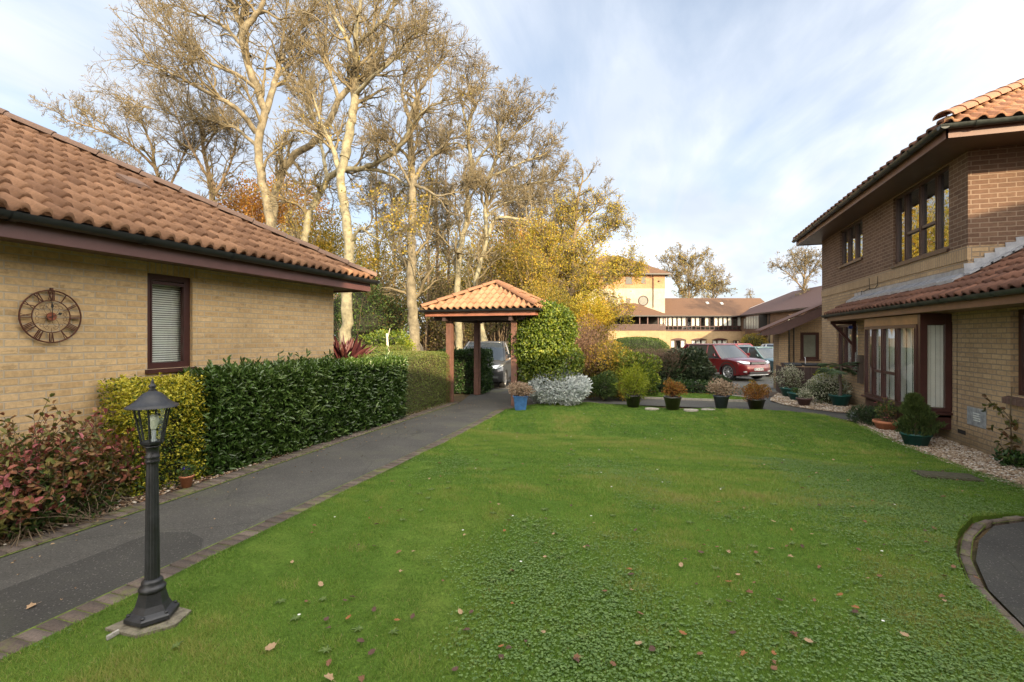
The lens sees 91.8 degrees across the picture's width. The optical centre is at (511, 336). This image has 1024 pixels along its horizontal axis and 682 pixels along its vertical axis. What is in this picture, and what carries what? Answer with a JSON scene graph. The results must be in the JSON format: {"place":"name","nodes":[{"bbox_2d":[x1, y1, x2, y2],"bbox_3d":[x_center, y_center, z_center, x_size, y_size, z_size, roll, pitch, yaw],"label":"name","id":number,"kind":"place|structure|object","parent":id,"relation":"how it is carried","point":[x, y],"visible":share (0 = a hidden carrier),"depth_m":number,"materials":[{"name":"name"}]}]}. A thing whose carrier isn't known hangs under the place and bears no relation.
{"place":"outdoors","nodes":[
{"label":"outdoors","id":0,"kind":"place"},
{"bbox_2d":[0,384,833,589],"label":"path","id":1,"kind":"structure","parent":0,"point":[237,505],"depth_m":5.69,"materials":[{"name":"grey asphalt"}]},
{"bbox_2d":[0,532,202,641],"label":"patched tarmac","id":2,"kind":"structure","parent":1,"relation":"on","point":[90,578],"depth_m":3.54,"materials":[{"name":"grey asphalt"}]},
{"bbox_2d":[0,402,458,557],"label":"path edging","id":3,"kind":"object","parent":1,"relation":"on","point":[29,542],"visible":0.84,"depth_m":5.54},
{"bbox_2d":[1,410,495,653],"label":"path joint moss","id":4,"kind":"object","parent":1,"relation":"on","point":[169,564],"visible":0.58,"depth_m":3.38,"materials":[{"name":"green plant"}]},
{"bbox_2d":[0,403,541,659],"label":"path edging","id":5,"kind":"object","parent":1,"relation":"on","point":[8,645],"visible":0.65,"depth_m":3.80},
{"bbox_2d":[418,280,557,405],"bbox_3d":[-0.418,0.087,13.750,3.257,3.326,3.112,0,0,18],"label":"covered gateway","id":6,"kind":"object","parent":1,"relation":"on","point":[496,301],"visible":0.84,"depth_m":12.81,"materials":[{"name":"orange tile"}]},
{"bbox_2d":[0,402,1023,681],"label":"lawn","id":7,"kind":"structure","parent":0,"point":[294,552],"depth_m":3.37,"materials":[{"name":"green plant"}]},
{"bbox_2d":[105,607,191,638],"bbox_3d":[-2.180,1.734,3.018,0.360,0.033,0.310,0,0,18],"label":"concrete pad","id":8,"kind":"object","parent":7,"relation":"on","point":[176,617],"visible":0.59,"depth_m":2.94,"materials":[{"name":"grey concrete"}]},
{"bbox_2d":[123,378,179,627],"bbox_3d":[-2.204,0.979,3.041,0.284,1.452,0.276,0,0,18],"label":"garden lamp","id":9,"kind":"object","parent":8,"relation":"on","point":[155,603],"visible":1,"depth_m":3.01,"materials":[{"name":"black metal"}]},
{"bbox_2d":[506,381,535,409],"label":"potted plant","id":10,"kind":"object","parent":7,"relation":"on","point":[518,391],"visible":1,"depth_m":11.60,"materials":[{"name":"ceramic"}]},
{"bbox_2d":[35,452,1023,681],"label":"clover","id":11,"kind":"object","parent":7,"relation":"on","point":[648,673],"visible":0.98,"depth_m":3.04,"materials":[{"name":"green plant"}]},
{"bbox_2d":[525,368,592,405],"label":"silver bush","id":12,"kind":"object","parent":7,"relation":"on","point":[574,391],"visible":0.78,"depth_m":12.22,"materials":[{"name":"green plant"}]},
{"bbox_2d":[171,406,995,681],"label":"lawn weeds","id":13,"kind":"object","parent":7,"relation":"on","point":[359,628],"visible":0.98,"depth_m":3.73,"materials":[{"name":"green plant"}]},
{"bbox_2d":[613,362,650,406],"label":"potted plant","id":14,"kind":"object","parent":7,"relation":"on","point":[633,397],"visible":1,"depth_m":12.17,"materials":[{"name":"green plant"}]},
{"bbox_2d":[661,378,687,409],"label":"potted plant","id":15,"kind":"object","parent":7,"relation":"on","point":[671,399],"visible":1,"depth_m":11.75,"materials":[{"name":"orange plant"}]},
{"bbox_2d":[706,378,740,408],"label":"potted plant","id":16,"kind":"object","parent":7,"relation":"on","point":[721,397],"visible":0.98,"depth_m":11.73,"materials":[{"name":"plant"}]},
{"bbox_2d":[912,470,983,481],"bbox_3d":[5.350,1.724,6.114,0.600,0.051,0.320,0,0,18],"label":"drain cover","id":17,"kind":"object","parent":7,"relation":"on","point":[944,475],"visible":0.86,"depth_m":6.07,"materials":[{"name":"metal"}]},
{"bbox_2d":[0,0,1023,333],"label":"sky","id":18,"kind":"structure","parent":0,"point":[729,127],"materials":[{"name":"blue"}]},
{"bbox_2d":[611,336,669,354],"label":"clipped dome","id":19,"kind":"structure","parent":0,"point":[644,342],"depth_m":36.85,"materials":[{"name":"green plant"}]},
{"bbox_2d":[334,337,1023,626],"bbox_3d":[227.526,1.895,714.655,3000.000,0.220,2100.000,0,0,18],"label":"ground","id":20,"kind":"structure","parent":0,"point":[459,397],"depth_m":4.24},
{"bbox_2d":[27,88,205,182],"bbox_3d":[-24.969,-7.219,31.984,9.539,18.590,5.147,0,0,-27],"label":"bare tree","id":21,"kind":"object","parent":20,"relation":"on","point":[110,132],"visible":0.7,"depth_m":31.66,"materials":[{"name":"beige plant"}]},
{"bbox_2d":[0,108,379,482],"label":"brick bungalow","id":22,"kind":"object","parent":20,"relation":"on","point":[151,275],"visible":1,"depth_m":6.00,"materials":[{"name":"beige brick"}]},
{"bbox_2d":[18,288,81,342],"bbox_3d":[-4.698,-0.215,5.064,0.025,0.564,0.543,0,0,18],"label":"wall clock","id":23,"kind":"object","parent":22,"relation":"attached to","point":[51,316],"depth_m":5.05,"materials":[{"name":"metal"}]},
{"bbox_2d":[145,273,193,373],"bbox_3d":[-4.522,-0.180,6.372,0.475,1.260,0.660,0,0,18],"label":"window","id":24,"kind":"structure","parent":22,"relation":"in","point":[168,307],"depth_m":6.48,"materials":[{"name":"brown glass"}]},
{"bbox_2d":[124,56,269,207],"bbox_3d":[-19.540,-8.185,31.960,7.262,20.519,6.292,0,0,-11],"label":"bare tree","id":25,"kind":"object","parent":20,"relation":"on","point":[214,191],"visible":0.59,"depth_m":31.54,"materials":[{"name":"beige plant"}]},
{"bbox_2d":[81,0,345,227],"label":"bare tree","id":26,"kind":"object","parent":20,"relation":"on","point":[190,46],"visible":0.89,"depth_m":27.51,"materials":[{"name":"grey plant"}]},
{"bbox_2d":[0,401,454,545],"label":"flower bed","id":27,"kind":"object","parent":20,"relation":"on","point":[161,492],"visible":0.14,"depth_m":5.59,"materials":[{"name":"soil"}]},
{"bbox_2d":[0,393,145,547],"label":"red leaved shrub","id":28,"kind":"object","parent":27,"relation":"on","point":[44,485],"visible":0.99,"depth_m":4.57,"materials":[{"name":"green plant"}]},
{"bbox_2d":[93,371,213,497],"bbox_3d":[-4.165,1.085,5.811,0.699,1.347,1.108,0,0,18],"label":"variegated bush","id":29,"kind":"object","parent":27,"relation":"on","point":[171,448],"visible":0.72,"depth_m":5.77,"materials":[{"name":"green plant"}]},
{"bbox_2d":[174,345,409,475],"bbox_3d":[-3.292,0.981,8.479,1.156,1.619,5.224,0,0,18],"label":"laurel hedge","id":30,"kind":"object","parent":27,"relation":"on","point":[266,409],"visible":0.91,"depth_m":7.42,"materials":[{"name":"green plant"}]},
{"bbox_2d":[358,350,451,415],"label":"box hedge","id":31,"kind":"object","parent":27,"relation":"on","point":[426,378],"visible":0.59,"depth_m":11.89,"materials":[{"name":"green plant"}]},
{"bbox_2d":[207,170,295,221],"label":"woodland bush","id":32,"kind":"object","parent":20,"relation":"on","point":[229,205],"visible":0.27,"depth_m":36.66,"materials":[{"name":"orange plant"}]},
{"bbox_2d":[222,173,340,244],"bbox_3d":[-17.572,-5.067,36.301,9.738,14.126,6.536,0,0,18],"label":"woodland bush","id":33,"kind":"object","parent":20,"relation":"on","point":[282,208],"visible":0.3,"depth_m":35.14,"materials":[{"name":"orange plant"}]},
{"bbox_2d":[283,206,362,337],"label":"tree","id":34,"kind":"object","parent":20,"relation":"on","point":[324,245],"visible":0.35,"depth_m":31.50,"materials":[{"name":"brown plant"}]},
{"bbox_2d":[333,335,373,358],"bbox_3d":[-3.804,0.812,11.250,1.359,1.876,1.252,0,0,-1],"label":"purple phormium","id":35,"kind":"object","parent":20,"relation":"on","point":[353,346],"visible":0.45,"depth_m":11.13,"materials":[{"name":"plant"}]},
{"bbox_2d":[264,0,446,349],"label":"bare tree","id":36,"kind":"object","parent":20,"relation":"on","point":[354,70],"visible":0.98,"depth_m":21.73,"materials":[{"name":"beige plant"}]},
{"bbox_2d":[253,0,463,242],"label":"bare tree","id":37,"kind":"object","parent":20,"relation":"on","point":[285,163],"visible":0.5,"depth_m":28.69,"materials":[{"name":"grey plant"}]},
{"bbox_2d":[254,50,479,241],"bbox_3d":[-7.038,-6.314,24.758,13.038,16.694,5.628,0,0,18],"label":"bare tree","id":38,"kind":"object","parent":20,"relation":"on","point":[416,117],"visible":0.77,"depth_m":24.57,"materials":[{"name":"brown plant"}]},
{"bbox_2d":[333,265,408,345],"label":"woodland bush","id":39,"kind":"object","parent":20,"relation":"on","point":[366,323],"visible":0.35,"depth_m":26.11,"materials":[{"name":"green plant"}]},
{"bbox_2d":[354,112,408,300],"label":"bare tree","id":40,"kind":"object","parent":20,"relation":"on","point":[377,210],"visible":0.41,"depth_m":33.85,"materials":[{"name":"brown plant"}]},
{"bbox_2d":[356,133,418,306],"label":"bare tree","id":41,"kind":"object","parent":20,"relation":"on","point":[387,184],"visible":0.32,"depth_m":35.93,"materials":[{"name":"brown plant"}]},
{"bbox_2d":[353,217,423,336],"bbox_3d":[-7.841,-2.544,29.889,5.360,9.056,4.676,0,0,-6],"label":"woodland bush","id":42,"kind":"object","parent":20,"relation":"on","point":[384,262],"visible":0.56,"depth_m":29.63,"materials":[{"name":"brown plant"}]},
{"bbox_2d":[353,276,436,344],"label":"woodland bush","id":43,"kind":"object","parent":20,"relation":"on","point":[396,314],"visible":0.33,"depth_m":27.37,"materials":[{"name":"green plant"}]},
{"bbox_2d":[380,152,452,350],"bbox_3d":[-5.115,-4.154,27.905,4.114,12.453,4.343,0,0,18],"label":"bare tree","id":44,"kind":"object","parent":20,"relation":"on","point":[431,244],"visible":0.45,"depth_m":27.77,"materials":[{"name":"brown plant"}]},
{"bbox_2d":[346,18,500,355],"bbox_3d":[-4.127,-7.154,24.134,7.216,18.391,5.784,0,0,-8],"label":"bare tree","id":45,"kind":"object","parent":20,"relation":"on","point":[410,262],"visible":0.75,"depth_m":23.84,"materials":[{"name":"grey plant"}]},
{"bbox_2d":[416,138,463,293],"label":"bare tree","id":46,"kind":"object","parent":20,"relation":"on","point":[447,206],"visible":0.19,"depth_m":32.92,"materials":[{"name":"brown plant"}]},
{"bbox_2d":[397,246,485,355],"bbox_3d":[-4.367,-1.689,30.300,6.109,7.373,4.461,0,0,18],"label":"woodland bush","id":47,"kind":"object","parent":20,"relation":"on","point":[422,341],"visible":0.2,"depth_m":29.59,"materials":[{"name":"brown plant"}]},
{"bbox_2d":[418,119,483,297],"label":"bare tree","id":48,"kind":"object","parent":20,"relation":"on","point":[441,212],"visible":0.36,"depth_m":30.82,"materials":[{"name":"brown plant"}]},
{"bbox_2d":[400,208,518,326],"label":"woodland bush","id":49,"kind":"object","parent":20,"relation":"on","point":[446,268],"visible":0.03,"depth_m":63.33,"materials":[{"name":"brown plant"}]},
{"bbox_2d":[403,33,536,349],"bbox_3d":[-2.079,-6.649,24.483,6.694,17.395,5.205,0,0,-5],"label":"bare tree","id":50,"kind":"object","parent":20,"relation":"on","point":[457,271],"visible":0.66,"depth_m":24.10,"materials":[{"name":"beige plant"}]},
{"bbox_2d":[483,132,547,282],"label":"bare tree","id":51,"kind":"object","parent":20,"relation":"on","point":[504,205],"visible":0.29,"depth_m":31.91,"materials":[{"name":"brown plant"}]},
{"bbox_2d":[457,74,577,340],"bbox_3d":[0.213,-5.295,24.324,6.866,14.729,5.015,0,0,-20],"label":"bare tree","id":52,"kind":"object","parent":20,"relation":"on","point":[529,184],"visible":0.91,"depth_m":23.63,"materials":[{"name":"brown plant"}]},
{"bbox_2d":[505,297,585,385],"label":"ivy column","id":53,"kind":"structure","parent":20,"relation":"on","point":[546,340],"depth_m":12.28,"materials":[{"name":"green plant"}]},
{"bbox_2d":[513,156,649,367],"bbox_3d":[2.903,-2.793,20.552,5.754,9.626,3.374,0,0,18],"label":"yellow tree","id":54,"kind":"object","parent":20,"relation":"on","point":[565,270],"visible":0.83,"depth_m":20.62,"materials":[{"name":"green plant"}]},
{"bbox_2d":[576,298,764,349],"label":"distant care block","id":55,"kind":"structure","parent":20,"relation":"on","point":[680,322],"depth_m":71.00,"materials":[{"name":"beige brick"}]},
{"bbox_2d":[577,256,671,323],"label":"distant brick tower","id":56,"kind":"structure","parent":55,"relation":"on","point":[649,292],"depth_m":71.30,"materials":[{"name":"beige brick"}]},
{"bbox_2d":[660,317,741,329],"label":"window","id":57,"kind":"structure","parent":55,"relation":"in","point":[672,323],"depth_m":71.21,"materials":[{"name":"white glass"}]},
{"bbox_2d":[585,388,778,397],"bbox_3d":[4.468,1.823,15.691,7.288,0.163,7.740,0,0,33],"label":"shrub bed","id":58,"kind":"object","parent":20,"relation":"on","point":[771,393],"visible":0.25,"depth_m":15.50,"materials":[{"name":"soil"}]},
{"bbox_2d":[569,313,613,380],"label":"russet shrub","id":59,"kind":"object","parent":58,"relation":"on","point":[581,343],"visible":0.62,"depth_m":14.46,"materials":[{"name":"brown plant"}]},
{"bbox_2d":[568,278,616,372],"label":"amber bush","id":60,"kind":"object","parent":58,"relation":"on","point":[586,311],"visible":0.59,"depth_m":18.97,"materials":[{"name":"yellow plant"}]},
{"bbox_2d":[585,370,618,399],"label":"dark low shrub","id":61,"kind":"object","parent":58,"relation":"on","point":[603,386],"visible":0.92,"depth_m":13.45,"materials":[{"name":"green plant"}]},
{"bbox_2d":[579,338,643,382],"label":"golden shrub","id":62,"kind":"object","parent":58,"relation":"on","point":[610,365],"visible":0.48,"depth_m":14.40,"materials":[{"name":"yellow plant"}]},
{"bbox_2d":[604,349,662,394],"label":"mahonia shrub","id":63,"kind":"object","parent":58,"relation":"on","point":[652,374],"visible":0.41,"depth_m":14.26,"materials":[{"name":"green plant"}]},
{"bbox_2d":[598,347,689,380],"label":"bare twig hedge","id":64,"kind":"object","parent":58,"relation":"on","point":[661,352],"visible":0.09,"depth_m":15.93,"materials":[{"name":"brown plant"}]},
{"bbox_2d":[650,351,687,381],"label":"rhododendron","id":65,"kind":"object","parent":58,"relation":"on","point":[672,375],"visible":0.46,"depth_m":15.79,"materials":[{"name":"green plant"}]},
{"bbox_2d":[660,346,716,383],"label":"rhododendron","id":66,"kind":"object","parent":58,"relation":"on","point":[701,367],"visible":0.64,"depth_m":15.75,"materials":[{"name":"green plant"}]},
{"bbox_2d":[640,378,740,394],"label":"ground cover shrub","id":67,"kind":"object","parent":58,"relation":"on","point":[693,386],"visible":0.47,"depth_m":15.28,"materials":[{"name":"green plant"}]},
{"bbox_2d":[655,242,727,297],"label":"distant tree","id":68,"kind":"object","parent":20,"relation":"on","point":[697,283],"visible":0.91,"depth_m":91.62,"materials":[{"name":"brown plant"}]},
{"bbox_2d":[738,286,821,343],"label":"distant side wing","id":69,"kind":"structure","parent":20,"relation":"on","point":[769,312],"depth_m":61.91,"materials":[{"name":"brown tile"}]},
{"bbox_2d":[767,245,821,295],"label":"distant tree","id":70,"kind":"object","parent":20,"relation":"on","point":[807,258],"visible":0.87,"depth_m":61.82,"materials":[{"name":"brown plant"}]},
{"bbox_2d":[792,78,1023,464],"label":"brick apartment building","id":71,"kind":"structure","parent":20,"relation":"on","point":[920,239],"depth_m":8.26,"materials":[{"name":"brown brick"}]},
{"bbox_2d":[834,324,857,371],"bbox_3d":[9.112,0.270,13.103,0.585,1.240,1.760,0,0,18],"label":"window","id":72,"kind":"structure","parent":71,"relation":"in","point":[845,355],"depth_m":13.53,"materials":[{"name":"grey glass"}]},
{"bbox_2d":[838,219,862,268],"bbox_3d":[9.045,-2.395,12.762,0.665,1.050,1.710,0,0,18],"label":"window","id":73,"kind":"structure","parent":71,"relation":"in","point":[851,236],"depth_m":13.34,"materials":[{"name":"brown glass"}]},
{"bbox_2d":[864,324,916,404],"bbox_3d":[7.340,0.525,9.587,0.172,1.470,2.395,0,0,18],"label":"window","id":74,"kind":"structure","parent":71,"relation":"in","point":[900,330],"depth_m":9.74,"materials":[{"name":"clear glass"}]},
{"bbox_2d":[861,314,952,429],"bbox_3d":[7.898,0.500,9.397,1.410,2.100,2.900,0,0,18],"label":"bay window","id":75,"kind":"structure","parent":71,"relation":"in","point":[934,331],"depth_m":8.36,"materials":[{"name":"brown glass"}]},
{"bbox_2d":[890,166,949,268],"bbox_3d":[7.935,-2.175,9.275,0.665,1.490,2.230,0,0,18],"label":"window","id":76,"kind":"structure","parent":71,"relation":"in","point":[922,212],"depth_m":9.87,"materials":[{"name":"brown glass"}]},
{"bbox_2d":[1018,309,1023,395],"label":"window","id":77,"kind":"structure","parent":71,"relation":"in","point":[1021,311],"depth_m":6.74,"materials":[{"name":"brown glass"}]},
{"bbox_2d":[847,419,1023,487],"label":"gravel","id":78,"kind":"structure","parent":20,"relation":"on","point":[944,447],"depth_m":7.14,"materials":[{"name":"beige gravel"}]},
{"bbox_2d":[846,404,896,425],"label":"evergreen","id":79,"kind":"object","parent":78,"relation":"on","point":[868,414],"visible":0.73,"depth_m":9.76,"materials":[{"name":"green plant"}]},
{"bbox_2d":[890,392,947,446],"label":"potted conifer","id":80,"kind":"object","parent":78,"relation":"on","point":[912,406],"visible":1,"depth_m":7.83,"materials":[{"name":"green plant"}]},
{"bbox_2d":[981,387,1021,458],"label":"wall sapling","id":81,"kind":"object","parent":78,"relation":"on","point":[1009,422],"visible":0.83,"depth_m":6.70,"materials":[{"name":"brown plant"}]},
{"bbox_2d":[991,448,1023,467],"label":"shrub","id":82,"kind":"object","parent":78,"relation":"on","point":[1015,458],"depth_m":6.61,"materials":[{"name":"green plant"}]},
{"bbox_2d":[960,515,1023,636],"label":"path edging","id":83,"kind":"object","parent":20,"relation":"on","point":[967,540],"visible":0.84,"depth_m":3.94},
{"bbox_2d":[470,401,941,458],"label":"grass","id":84,"kind":"structure","parent":0,"point":[647,419],"depth_m":9.53,"materials":[{"name":"green plant"}]},
{"bbox_2d":[486,354,942,407],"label":"car park","id":85,"kind":"structure","parent":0,"point":[742,381],"depth_m":20.36,"materials":[{"name":"grey asphalt"}]},
{"bbox_2d":[355,328,409,350],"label":"woodland bush","id":86,"kind":"object","parent":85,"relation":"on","point":[380,339],"visible":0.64,"depth_m":19.75,"materials":[{"name":"green plant"}]},
{"bbox_2d":[417,280,505,350],"bbox_3d":[-2.704,-0.593,27.728,5.341,5.192,4.175,0,0,18],"label":"woodland bush","id":87,"kind":"object","parent":85,"relation":"on","point":[468,333],"visible":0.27,"depth_m":27.55,"materials":[{"name":"brown plant"}]},
{"bbox_2d":[439,345,494,393],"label":"ivy hedge","id":88,"kind":"object","parent":85,"relation":"on","point":[463,370],"visible":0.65,"depth_m":15.31,"materials":[{"name":"green plant"}]},
{"bbox_2d":[463,341,510,387],"bbox_3d":[-0.921,0.980,18.742,2.170,1.628,4.316,0,0,9],"label":"grey people carrier","id":89,"kind":"object","parent":85,"relation":"on","point":[502,367],"visible":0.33,"depth_m":17.68,"materials":[{"name":"grey paint"}]},
{"bbox_2d":[467,342,509,360],"bbox_3d":[-0.866,0.532,19.106,1.702,0.645,3.280,0,0,9],"label":"window","id":90,"kind":"structure","parent":89,"relation":"in","point":[497,348],"depth_m":18.07,"materials":[{"name":"glass"}]},
{"bbox_2d":[461,213,541,340],"bbox_3d":[-0.923,-3.028,31.288,6.108,10.038,5.228,0,0,18],"label":"woodland bush","id":91,"kind":"object","parent":85,"relation":"on","point":[501,334],"visible":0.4,"depth_m":30.55,"materials":[{"name":"brown plant"}]},
{"bbox_2d":[493,222,580,325],"bbox_3d":[1.330,-2.264,28.808,5.443,8.515,4.090,0,0,18],"label":"woodland bush","id":92,"kind":"object","parent":85,"relation":"on","point":[526,278],"visible":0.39,"depth_m":28.59,"materials":[{"name":"yellow plant"}]},
{"bbox_2d":[522,280,579,325],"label":"olive gold bush","id":93,"kind":"object","parent":85,"relation":"on","point":[545,296],"visible":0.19,"depth_m":20.00,"materials":[{"name":"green plant"}]},
{"bbox_2d":[683,343,769,379],"bbox_3d":[10.056,1.151,23.887,2.260,1.638,4.388,0,0,-23],"label":"red suv","id":94,"kind":"object","parent":85,"relation":"on","point":[731,361],"visible":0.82,"depth_m":22.54,"materials":[{"name":"red paint"}]},
{"bbox_2d":[738,346,772,375],"bbox_3d":[12.903,1.237,25.893,2.090,1.466,4.066,0,0,-23],"label":"teal hatchback","id":95,"kind":"object","parent":85,"relation":"on","point":[763,352],"visible":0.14,"depth_m":25.25,"materials":[{"name":"teal paint"}]},
{"bbox_2d":[754,302,821,388],"bbox_3d":[9.972,0.335,17.641,2.300,3.150,1.730,0,0,18],"label":"brick porch","id":96,"kind":"object","parent":85,"relation":"on","point":[798,339],"visible":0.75,"depth_m":17.84,"materials":[{"name":"brown brick"}]},
{"bbox_2d":[799,332,820,360],"bbox_3d":[10.750,0.360,17.942,0.660,1.020,0.205,0,0,18],"label":"window","id":97,"kind":"structure","parent":96,"relation":"in","point":[809,341],"depth_m":17.98,"materials":[{"name":"brown glass"}]},
{"bbox_2d":[735,396,854,418],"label":"path by wall","id":98,"kind":"structure","parent":0,"point":[839,415],"depth_m":11.46,"materials":[{"name":"concrete"}]},
{"bbox_2d":[741,379,771,409],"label":"potted plant","id":99,"kind":"object","parent":98,"relation":"on","point":[757,400],"visible":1,"depth_m":11.63,"materials":[{"name":"orange plant"}]},
{"bbox_2d":[770,397,856,412],"bbox_3d":[7.975,1.759,13.413,1.860,0.039,4.400,0,0,18],"label":"gravel patch","id":100,"kind":"object","parent":98,"relation":"on","point":[813,407],"visible":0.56,"depth_m":12.20,"materials":[{"name":"beige gravel"}]},
{"bbox_2d":[776,357,825,394],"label":"bin store","id":101,"kind":"structure","parent":100,"relation":"on","point":[810,372],"depth_m":15.02,"materials":[{"name":"brown wood"}]},
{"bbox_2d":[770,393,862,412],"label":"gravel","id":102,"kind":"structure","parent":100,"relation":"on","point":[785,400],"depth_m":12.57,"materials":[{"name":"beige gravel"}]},
{"bbox_2d":[769,363,803,396],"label":"potted plant","id":103,"kind":"object","parent":102,"relation":"on","point":[785,389],"visible":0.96,"depth_m":14.41,"materials":[{"name":"green plant"}]},
{"bbox_2d":[815,362,860,405],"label":"potted palm","id":104,"kind":"object","parent":102,"relation":"on","point":[840,399],"visible":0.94,"depth_m":12.41,"materials":[{"name":"green plant"}]},
{"bbox_2d":[802,372,852,403],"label":"white flowered bush","id":105,"kind":"object","parent":100,"relation":"on","point":[823,388],"visible":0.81,"depth_m":12.82,"materials":[{"name":"green plant"}]},
{"bbox_2d":[976,522,1023,624],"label":"path","id":106,"kind":"structure","parent":0,"point":[1000,557],"depth_m":3.83,"materials":[{"name":"grey asphalt"}]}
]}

